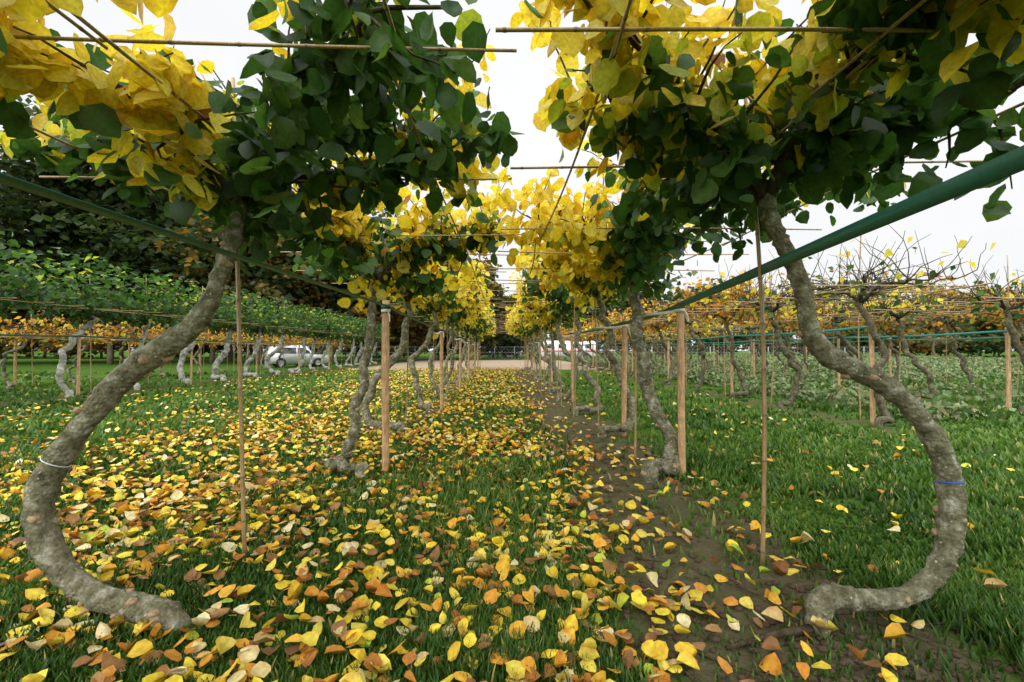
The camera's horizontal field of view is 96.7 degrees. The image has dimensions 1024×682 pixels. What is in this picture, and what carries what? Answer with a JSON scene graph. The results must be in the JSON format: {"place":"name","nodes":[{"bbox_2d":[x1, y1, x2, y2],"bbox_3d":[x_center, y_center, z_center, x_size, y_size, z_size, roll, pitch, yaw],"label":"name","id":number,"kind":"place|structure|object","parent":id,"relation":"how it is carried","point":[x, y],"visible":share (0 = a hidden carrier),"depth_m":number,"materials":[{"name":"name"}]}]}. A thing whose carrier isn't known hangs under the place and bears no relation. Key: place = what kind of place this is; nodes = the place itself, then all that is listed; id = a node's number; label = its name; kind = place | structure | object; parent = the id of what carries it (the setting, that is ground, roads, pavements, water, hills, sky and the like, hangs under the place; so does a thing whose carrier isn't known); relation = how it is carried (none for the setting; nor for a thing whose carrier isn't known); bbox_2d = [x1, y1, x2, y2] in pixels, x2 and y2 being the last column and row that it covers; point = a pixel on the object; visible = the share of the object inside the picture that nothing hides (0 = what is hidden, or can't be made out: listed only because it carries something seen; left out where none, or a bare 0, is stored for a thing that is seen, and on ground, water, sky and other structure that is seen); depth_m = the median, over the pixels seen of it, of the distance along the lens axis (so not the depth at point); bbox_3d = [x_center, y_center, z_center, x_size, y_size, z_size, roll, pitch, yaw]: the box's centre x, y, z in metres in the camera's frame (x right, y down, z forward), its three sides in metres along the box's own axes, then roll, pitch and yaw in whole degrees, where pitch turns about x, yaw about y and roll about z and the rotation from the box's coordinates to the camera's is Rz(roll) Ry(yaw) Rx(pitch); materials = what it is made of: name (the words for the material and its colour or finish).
{"place":"outdoors","nodes":[
{"label":"outdoors","id":0,"kind":"place"},
{"bbox_2d":[350,360,608,369],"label":"dirt path","id":1,"kind":"structure","parent":0,"point":[520,364],"depth_m":39.15,"materials":[{"name":"soil"}]},
{"bbox_2d":[0,369,1023,681],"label":"grass","id":2,"kind":"structure","parent":0,"point":[968,603],"depth_m":3.32,"materials":[{"name":"plant"}]},
{"bbox_2d":[0,351,1023,681],"bbox_3d":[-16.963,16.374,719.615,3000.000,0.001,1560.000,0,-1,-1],"label":"ground","id":3,"kind":"structure","parent":0,"point":[706,549],"depth_m":3.72,"materials":[{"name":"soil"}]},
{"bbox_2d":[0,324,46,357],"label":"tree","id":4,"kind":"object","parent":3,"relation":"on","point":[27,347],"visible":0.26,"depth_m":71.66,"materials":[{"name":"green plant"}]},
{"bbox_2d":[0,310,88,389],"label":"tree","id":5,"kind":"object","parent":3,"relation":"on","point":[28,329],"visible":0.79,"depth_m":15.71,"materials":[{"name":"orange plant"}]},
{"bbox_2d":[0,231,106,320],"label":"tree","id":6,"kind":"object","parent":3,"relation":"on","point":[28,292],"visible":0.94,"depth_m":11.02,"materials":[{"name":"green plant"}]},
{"bbox_2d":[34,320,97,358],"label":"tree","id":7,"kind":"object","parent":3,"relation":"on","point":[51,346],"visible":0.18,"depth_m":71.00,"materials":[{"name":"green plant"}]},
{"bbox_2d":[0,251,165,396],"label":"tree","id":8,"kind":"object","parent":3,"relation":"on","point":[102,315],"visible":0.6,"depth_m":13.25,"materials":[{"name":"green plant"}]},
{"bbox_2d":[0,149,168,362],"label":"tree","id":9,"kind":"object","parent":3,"relation":"on","point":[30,226],"visible":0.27,"depth_m":41.04,"materials":[{"name":"green plant"}]},
{"bbox_2d":[32,317,140,383],"bbox_3d":[-17.153,0.251,18.380,2.808,3.022,3.075,0,-1,-1],"label":"tree","id":10,"kind":"object","parent":3,"relation":"on","point":[102,332],"visible":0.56,"depth_m":18.14,"materials":[{"name":"orange plant"}]},
{"bbox_2d":[0,0,177,58],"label":"tree","id":11,"kind":"object","parent":3,"relation":"on","point":[31,11],"visible":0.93,"depth_m":1.72,"materials":[{"name":"yellow plant"}]},
{"bbox_2d":[86,321,133,354],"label":"tree","id":12,"kind":"object","parent":3,"relation":"on","point":[97,346],"visible":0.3,"depth_m":69.76,"materials":[{"name":"green plant"}]},
{"bbox_2d":[0,90,220,363],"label":"tree","id":13,"kind":"object","parent":3,"relation":"on","point":[121,234],"visible":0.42,"depth_m":40.64,"materials":[{"name":"green plant"}]},
{"bbox_2d":[94,321,163,364],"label":"tree","id":14,"kind":"object","parent":3,"relation":"on","point":[152,336],"visible":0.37,"depth_m":20.06,"materials":[{"name":"orange plant"}]},
{"bbox_2d":[86,266,198,389],"bbox_3d":[-12.471,-0.341,15.724,2.868,4.072,2.934,0,-1,-1],"label":"tree","id":15,"kind":"object","parent":3,"relation":"on","point":[167,309],"visible":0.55,"depth_m":15.51,"materials":[{"name":"green plant"}]},
{"bbox_2d":[0,315,334,385],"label":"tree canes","id":16,"kind":"object","parent":3,"relation":"on","point":[134,345],"visible":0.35,"depth_m":18.47,"materials":[{"name":"brown wood"}]},
{"bbox_2d":[70,214,295,362],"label":"tree","id":17,"kind":"object","parent":3,"relation":"on","point":[159,264],"visible":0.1,"depth_m":41.71,"materials":[{"name":"green plant"}]},
{"bbox_2d":[0,274,381,392],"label":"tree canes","id":18,"kind":"object","parent":3,"relation":"on","point":[118,310],"visible":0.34,"depth_m":15.68,"materials":[{"name":"brown wood"}]},
{"bbox_2d":[155,281,251,383],"bbox_3d":[-12.457,-0.264,18.339,2.978,4.051,3.038,0,-1,-1],"label":"tree","id":19,"kind":"object","parent":3,"relation":"on","point":[221,318],"visible":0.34,"depth_m":18.03,"materials":[{"name":"green plant"}]},
{"bbox_2d":[76,333,351,395],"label":"wooden posts","id":20,"kind":"object","parent":3,"relation":"on","point":[79,363],"visible":0.68,"depth_m":13.21,"materials":[{"name":"brown wood"}]},
{"bbox_2d":[0,334,351,345],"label":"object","id":21,"kind":"object","parent":20,"relation":"attached to","point":[136,338],"visible":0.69,"depth_m":14.02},
{"bbox_2d":[193,329,236,373],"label":"tree","id":22,"kind":"object","parent":3,"relation":"on","point":[212,338],"visible":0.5,"depth_m":25.16,"materials":[{"name":"orange plant"}]},
{"bbox_2d":[191,289,276,380],"bbox_3d":[-12.591,-0.221,20.612,3.136,4.122,3.064,0,-1,-1],"label":"tree","id":23,"kind":"object","parent":3,"relation":"on","point":[223,355],"visible":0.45,"depth_m":20.31,"materials":[{"name":"green plant"}]},
{"bbox_2d":[143,212,358,363],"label":"tree","id":24,"kind":"object","parent":3,"relation":"on","point":[306,292],"visible":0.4,"depth_m":40.95,"materials":[{"name":"green plant"}]},
{"bbox_2d":[223,295,293,376],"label":"tree","id":25,"kind":"object","parent":3,"relation":"on","point":[278,322],"visible":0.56,"depth_m":22.53,"materials":[{"name":"green plant"}]},
{"bbox_2d":[0,0,522,638],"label":"tree","id":26,"kind":"object","parent":3,"relation":"on","point":[134,130],"visible":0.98,"depth_m":2.24,"materials":[{"name":"green plant"}]},
{"bbox_2d":[252,301,316,374],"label":"tree","id":27,"kind":"object","parent":3,"relation":"on","point":[300,324],"visible":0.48,"depth_m":25.02,"materials":[{"name":"green plant"}]},
{"bbox_2d":[264,345,327,366],"bbox_3d":[-17.057,1.197,36.140,4.420,1.720,2.160,1,-1,-36],"label":"white suv","id":28,"kind":"object","parent":3,"relation":"on","point":[290,354],"visible":0.77,"depth_m":35.17,"materials":[{"name":"white"}]},
{"bbox_2d":[281,306,333,372],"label":"tree","id":29,"kind":"object","parent":3,"relation":"on","point":[305,334],"visible":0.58,"depth_m":27.72,"materials":[{"name":"green plant"}]},
{"bbox_2d":[243,206,398,361],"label":"tree","id":30,"kind":"object","parent":3,"relation":"on","point":[345,288],"visible":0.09,"depth_m":47.48,"materials":[{"name":"green plant"}]},
{"bbox_2d":[296,309,346,370],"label":"tree","id":31,"kind":"object","parent":3,"relation":"on","point":[332,331],"visible":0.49,"depth_m":29.65,"materials":[{"name":"green plant"}]},
{"bbox_2d":[315,312,356,368],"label":"tree","id":32,"kind":"object","parent":3,"relation":"on","point":[346,329],"visible":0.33,"depth_m":31.90,"materials":[{"name":"green plant"}]},
{"bbox_2d":[323,315,364,367],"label":"tree","id":33,"kind":"object","parent":3,"relation":"on","point":[343,340],"visible":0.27,"depth_m":34.60,"materials":[{"name":"green plant"}]},
{"bbox_2d":[336,318,366,366],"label":"tree","id":34,"kind":"object","parent":3,"relation":"on","point":[353,345],"visible":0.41,"depth_m":36.99,"materials":[{"name":"green plant"}]},
{"bbox_2d":[314,231,446,359],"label":"tree","id":35,"kind":"object","parent":3,"relation":"on","point":[395,324],"visible":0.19,"depth_m":51.51,"materials":[{"name":"green plant"}]},
{"bbox_2d":[248,107,523,479],"bbox_3d":[-1.492,-0.401,5.493,3.291,3.779,3.225,0,-1,-1],"label":"tree","id":36,"kind":"object","parent":3,"relation":"on","point":[407,258],"visible":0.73,"depth_m":5.19,"materials":[{"name":"yellow plant"}]},
{"bbox_2d":[337,217,487,432],"bbox_3d":[-1.754,-0.317,7.848,2.688,3.733,3.347,0,-1,-1],"label":"tree","id":37,"kind":"object","parent":3,"relation":"on","point":[410,308],"visible":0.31,"depth_m":7.54,"materials":[{"name":"yellow plant"}]},
{"bbox_2d":[377,260,488,412],"bbox_3d":[-1.822,-0.248,10.382,2.722,3.694,3.325,0,-1,-1],"label":"tree","id":38,"kind":"object","parent":3,"relation":"on","point":[430,305],"visible":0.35,"depth_m":10.04,"materials":[{"name":"yellow plant"}]},
{"bbox_2d":[390,224,501,359],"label":"tree","id":39,"kind":"object","parent":3,"relation":"on","point":[487,267],"visible":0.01,"depth_m":62.14,"materials":[{"name":"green plant"}]},
{"bbox_2d":[415,261,494,400],"bbox_3d":[-1.839,-0.278,12.663,2.758,3.810,3.217,0,-1,-1],"label":"tree","id":40,"kind":"object","parent":3,"relation":"on","point":[466,312],"visible":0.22,"depth_m":12.21,"materials":[{"name":"yellow plant"}]},
{"bbox_2d":[421,304,490,391],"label":"tree","id":41,"kind":"object","parent":3,"relation":"on","point":[482,312],"visible":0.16,"depth_m":14.86,"materials":[{"name":"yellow plant"}]},
{"bbox_2d":[428,305,490,385],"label":"tree","id":42,"kind":"object","parent":3,"relation":"on","point":[465,323],"visible":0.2,"depth_m":17.39,"materials":[{"name":"yellow plant"}]},
{"bbox_2d":[441,304,494,378],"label":"tree","id":43,"kind":"object","parent":3,"relation":"on","point":[466,331],"visible":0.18,"depth_m":20.00,"materials":[{"name":"yellow plant"}]},
{"bbox_2d":[446,305,496,377],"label":"tree","id":44,"kind":"object","parent":3,"relation":"on","point":[486,326],"visible":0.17,"depth_m":22.37,"materials":[{"name":"yellow plant"}]},
{"bbox_2d":[434,263,519,358],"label":"tree","id":45,"kind":"object","parent":3,"relation":"on","point":[498,298],"visible":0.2,"depth_m":68.50,"materials":[{"name":"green plant"}]},
{"bbox_2d":[481,326,513,358],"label":"tree","id":46,"kind":"object","parent":3,"relation":"on","point":[503,343],"visible":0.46,"depth_m":73.81,"materials":[{"name":"green plant"}]},
{"bbox_2d":[0,367,1023,681],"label":"fallen leaves","id":47,"kind":"object","parent":3,"relation":"on","point":[244,665],"visible":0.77,"depth_m":2.81,"materials":[{"name":"yellow plant"}]},
{"bbox_2d":[502,333,529,358],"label":"tree","id":48,"kind":"object","parent":3,"relation":"on","point":[515,342],"visible":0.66,"depth_m":73.87,"materials":[{"name":"green plant"}]},
{"bbox_2d":[13,0,1023,566],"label":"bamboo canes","id":49,"kind":"object","parent":3,"relation":"on","point":[103,38],"visible":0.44,"depth_m":2.68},
{"bbox_2d":[505,307,541,375],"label":"vine","id":50,"kind":"object","parent":3,"relation":"on","point":[516,328],"visible":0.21,"depth_m":23.68,"materials":[{"name":"yellow plant"}]},
{"bbox_2d":[382,299,685,474],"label":"wooden posts","id":51,"kind":"object","parent":3,"relation":"on","point":[680,384],"visible":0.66,"depth_m":4.74,"materials":[{"name":"brown wood"}]},
{"bbox_2d":[0,145,1023,344],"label":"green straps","id":52,"kind":"object","parent":51,"relation":"on","point":[1007,164],"visible":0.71,"depth_m":1.68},
{"bbox_2d":[381,308,688,345],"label":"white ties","id":53,"kind":"object","parent":51,"relation":"on","point":[388,311],"visible":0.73,"depth_m":5.05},
{"bbox_2d":[509,305,562,378],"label":"vine","id":54,"kind":"object","parent":3,"relation":"on","point":[536,337],"visible":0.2,"depth_m":21.55,"materials":[{"name":"yellow plant"}]},
{"bbox_2d":[508,308,571,381],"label":"vine","id":55,"kind":"object","parent":3,"relation":"on","point":[522,321],"visible":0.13,"depth_m":19.03,"materials":[{"name":"yellow plant"}]},
{"bbox_2d":[511,306,573,386],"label":"vine","id":56,"kind":"object","parent":3,"relation":"on","point":[544,329],"visible":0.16,"depth_m":16.96,"materials":[{"name":"yellow plant"}]},
{"bbox_2d":[505,269,592,400],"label":"vine","id":57,"kind":"object","parent":3,"relation":"on","point":[543,309],"visible":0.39,"depth_m":12.10,"materials":[{"name":"yellow plant"}]},
{"bbox_2d":[510,293,588,392],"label":"vine","id":58,"kind":"object","parent":3,"relation":"on","point":[547,322],"visible":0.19,"depth_m":14.14,"materials":[{"name":"yellow plant"}]},
{"bbox_2d":[233,347,879,358],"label":"fence","id":59,"kind":"object","parent":3,"relation":"on","point":[710,352],"visible":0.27,"depth_m":69.00,"materials":[{"name":"grey"}]},
{"bbox_2d":[538,341,595,356],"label":"white caravan","id":60,"kind":"object","parent":3,"relation":"on","point":[587,349],"visible":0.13,"depth_m":65.03,"materials":[{"name":"paint"}]},
{"bbox_2d":[517,243,627,414],"bbox_3d":[1.379,-0.384,9.779,2.581,3.909,2.694,0,-1,-1],"label":"vine","id":61,"kind":"object","parent":3,"relation":"on","point":[561,294],"visible":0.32,"depth_m":9.39,"materials":[{"name":"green plant"}]},
{"bbox_2d":[514,180,666,437],"bbox_3d":[1.219,-0.371,7.321,2.580,3.800,2.833,-1,-1,26],"label":"vine","id":62,"kind":"object","parent":3,"relation":"on","point":[576,284],"visible":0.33,"depth_m":7.19,"materials":[{"name":"yellow plant"}]},
{"bbox_2d":[584,289,646,345],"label":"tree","id":63,"kind":"object","parent":3,"relation":"on","point":[624,307],"visible":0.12,"depth_m":79.06,"materials":[{"name":"orange plant"}]},
{"bbox_2d":[600,306,651,376],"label":"vine","id":64,"kind":"object","parent":3,"relation":"on","point":[619,332],"visible":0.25,"depth_m":22.32,"materials":[{"name":"plant"}]},
{"bbox_2d":[610,279,669,356],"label":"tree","id":65,"kind":"object","parent":3,"relation":"on","point":[641,294],"visible":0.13,"depth_m":82.10,"materials":[{"name":"orange plant"}]},
{"bbox_2d":[491,166,808,482],"bbox_3d":[1.276,-0.414,5.324,3.015,3.803,3.313,0,-1,-1],"label":"vine","id":66,"kind":"object","parent":3,"relation":"on","point":[626,254],"visible":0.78,"depth_m":4.82,"materials":[{"name":"yellow plant"}]},
{"bbox_2d":[625,297,697,384],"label":"vine","id":67,"kind":"object","parent":3,"relation":"on","point":[654,326],"visible":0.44,"depth_m":17.96,"materials":[{"name":"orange plant"}]},
{"bbox_2d":[648,291,725,388],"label":"vine","id":68,"kind":"object","parent":3,"relation":"on","point":[689,324],"visible":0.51,"depth_m":15.32,"materials":[{"name":"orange plant"}]},
{"bbox_2d":[653,269,747,355],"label":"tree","id":69,"kind":"object","parent":3,"relation":"on","point":[679,294],"visible":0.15,"depth_m":78.15,"materials":[{"name":"orange plant"}]},
{"bbox_2d":[666,269,788,397],"bbox_3d":[6.024,-0.159,12.783,2.718,3.580,2.865,0,-1,-1],"label":"vine","id":70,"kind":"object","parent":3,"relation":"on","point":[726,317],"visible":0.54,"depth_m":12.72,"materials":[{"name":"orange plant"}]},
{"bbox_2d":[580,330,875,424],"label":"wooden posts","id":71,"kind":"object","parent":3,"relation":"on","point":[872,398],"visible":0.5,"depth_m":8.03,"materials":[{"name":"brown wood"}]},
{"bbox_2d":[583,326,866,345],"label":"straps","id":72,"kind":"object","parent":71,"relation":"attached to","point":[839,329],"visible":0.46,"depth_m":11.60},
{"bbox_2d":[713,311,789,378],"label":"vine","id":73,"kind":"object","parent":3,"relation":"on","point":[749,328],"visible":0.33,"depth_m":19.41,"materials":[{"name":"orange plant"}]},
{"bbox_2d":[510,0,1023,636],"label":"vine","id":74,"kind":"object","parent":3,"relation":"on","point":[670,110],"visible":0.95,"depth_m":2.32,"materials":[{"name":"green plant"}]},
{"bbox_2d":[563,235,992,423],"bbox_3d":[5.703,0.029,23.925,2.978,3.646,34.499,0,-1,-1],"label":"trellis","id":75,"kind":"object","parent":3,"relation":"on","point":[746,302],"visible":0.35,"depth_m":9.49,"materials":[{"name":"brown wood"}]},
{"bbox_2d":[664,338,891,376],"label":"wooden posts","id":76,"kind":"object","parent":3,"relation":"on","point":[890,374],"visible":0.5,"depth_m":22.61,"materials":[{"name":"brown wood"}]},
{"bbox_2d":[685,336,1022,345],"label":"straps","id":77,"kind":"object","parent":76,"relation":"attached to","point":[890,339],"visible":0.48,"depth_m":16.52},
{"bbox_2d":[711,249,858,409],"bbox_3d":[5.972,-0.254,10.484,2.597,3.677,2.923,0,-1,-1],"label":"vine","id":78,"kind":"object","parent":3,"relation":"on","point":[769,311],"visible":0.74,"depth_m":10.24,"materials":[{"name":"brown plant"}]},
{"bbox_2d":[548,423,1023,681],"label":"dirt path","id":79,"kind":"structure","parent":3,"relation":"on","point":[809,629],"depth_m":2.04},
{"bbox_2d":[744,290,833,384],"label":"vine","id":80,"kind":"object","parent":3,"relation":"on","point":[784,330],"visible":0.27,"depth_m":16.93,"materials":[{"name":"orange plant"}]},
{"bbox_2d":[603,255,1023,407],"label":"trellis","id":81,"kind":"object","parent":3,"relation":"on","point":[737,326],"visible":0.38,"depth_m":12.20,"materials":[{"name":"brown wood"}]},
{"bbox_2d":[627,327,1011,409],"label":"wooden posts","id":82,"kind":"object","parent":3,"relation":"on","point":[1009,400],"visible":0.46,"depth_m":9.74,"materials":[{"name":"brown wood"}]},
{"bbox_2d":[628,330,1007,345],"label":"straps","id":83,"kind":"object","parent":82,"relation":"attached to","point":[980,332],"visible":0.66,"depth_m":12.02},
{"bbox_2d":[780,282,889,389],"bbox_3d":[10.303,-0.120,14.687,2.506,3.597,3.256,0,-1,-1],"label":"vine","id":84,"kind":"object","parent":3,"relation":"on","point":[848,344],"visible":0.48,"depth_m":14.34,"materials":[{"name":"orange plant"}]},
{"bbox_2d":[649,279,1023,392],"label":"trellis","id":85,"kind":"object","parent":3,"relation":"on","point":[903,319],"visible":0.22,"depth_m":15.42,"materials":[{"name":"brown wood"}]},
{"bbox_2d":[780,265,896,338],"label":"vine","id":86,"kind":"object","parent":3,"relation":"on","point":[832,270],"visible":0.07,"depth_m":94.54,"materials":[{"name":"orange plant"}]},
{"bbox_2d":[817,302,865,357],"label":"vine","id":87,"kind":"object","parent":3,"relation":"on","point":[850,353],"visible":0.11,"depth_m":19.94,"materials":[{"name":"orange plant"}]},
{"bbox_2d":[846,328,892,355],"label":"hedge","id":88,"kind":"object","parent":3,"relation":"on","point":[862,344],"visible":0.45,"depth_m":79.53,"materials":[{"name":"green plant"}]},
{"bbox_2d":[765,226,995,428],"bbox_3d":[6.168,-0.266,7.978,2.474,3.618,3.048,0,-1,-1],"label":"vine","id":89,"kind":"object","parent":3,"relation":"on","point":[862,297],"visible":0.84,"depth_m":7.82,"materials":[{"name":"brown plant"}]},
{"bbox_2d":[839,294,941,378],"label":"vine","id":90,"kind":"object","parent":3,"relation":"on","point":[885,323],"visible":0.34,"depth_m":17.43,"materials":[{"name":"orange plant"}]},
{"bbox_2d":[829,268,958,401],"bbox_3d":[10.378,-0.172,12.212,2.473,3.624,2.840,0,-1,-1],"label":"vine","id":91,"kind":"object","parent":3,"relation":"on","point":[915,362],"visible":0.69,"depth_m":12.02,"materials":[{"name":"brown plant"}]},
{"bbox_2d":[878,321,915,355],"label":"hedge","id":92,"kind":"object","parent":3,"relation":"on","point":[893,332],"visible":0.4,"depth_m":79.87,"materials":[{"name":"green plant"}]},
{"bbox_2d":[796,0,1023,82],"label":"vine","id":93,"kind":"object","parent":3,"relation":"on","point":[856,15],"visible":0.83,"depth_m":1.65,"materials":[{"name":"yellow plant"}]},
{"bbox_2d":[901,326,947,355],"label":"hedge","id":94,"kind":"object","parent":3,"relation":"on","point":[921,346],"visible":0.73,"depth_m":80.67,"materials":[{"name":"green plant"}]},
{"bbox_2d":[894,272,970,355],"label":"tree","id":95,"kind":"object","parent":3,"relation":"on","point":[949,294],"visible":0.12,"depth_m":99.15,"materials":[{"name":"orange plant"}]},
{"bbox_2d":[909,286,961,355],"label":"vine","id":96,"kind":"object","parent":3,"relation":"on","point":[920,329],"visible":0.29,"depth_m":72.62,"materials":[{"name":"brown plant"}]},
{"bbox_2d":[884,286,1023,389],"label":"vine","id":97,"kind":"object","parent":3,"relation":"on","point":[947,322],"visible":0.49,"depth_m":15.11,"materials":[{"name":"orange plant"}]},
{"bbox_2d":[917,258,1023,412],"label":"vine","id":98,"kind":"object","parent":3,"relation":"on","point":[1014,335],"visible":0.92,"depth_m":9.55,"materials":[{"name":"brown plant"}]},
{"bbox_2d":[927,280,1023,336],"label":"vine","id":99,"kind":"object","parent":3,"relation":"on","point":[1000,315],"visible":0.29,"depth_m":13.67,"materials":[{"name":"orange plant"}]},
{"bbox_2d":[957,334,1003,356],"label":"hedge","id":100,"kind":"object","parent":3,"relation":"on","point":[978,346],"visible":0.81,"depth_m":84.30,"materials":[{"name":"green plant"}]},
{"bbox_2d":[948,291,1023,354],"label":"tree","id":101,"kind":"object","parent":3,"relation":"on","point":[977,323],"visible":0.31,"depth_m":86.85,"materials":[{"name":"orange plant"}]},
{"bbox_2d":[0,0,1023,350],"label":"sky","id":102,"kind":"structure","parent":0,"point":[517,83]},
{"bbox_2d":[556,355,1023,420],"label":"weedy field","id":103,"kind":"structure","parent":0,"point":[936,365],"depth_m":18.65,"materials":[{"name":"green plant"}]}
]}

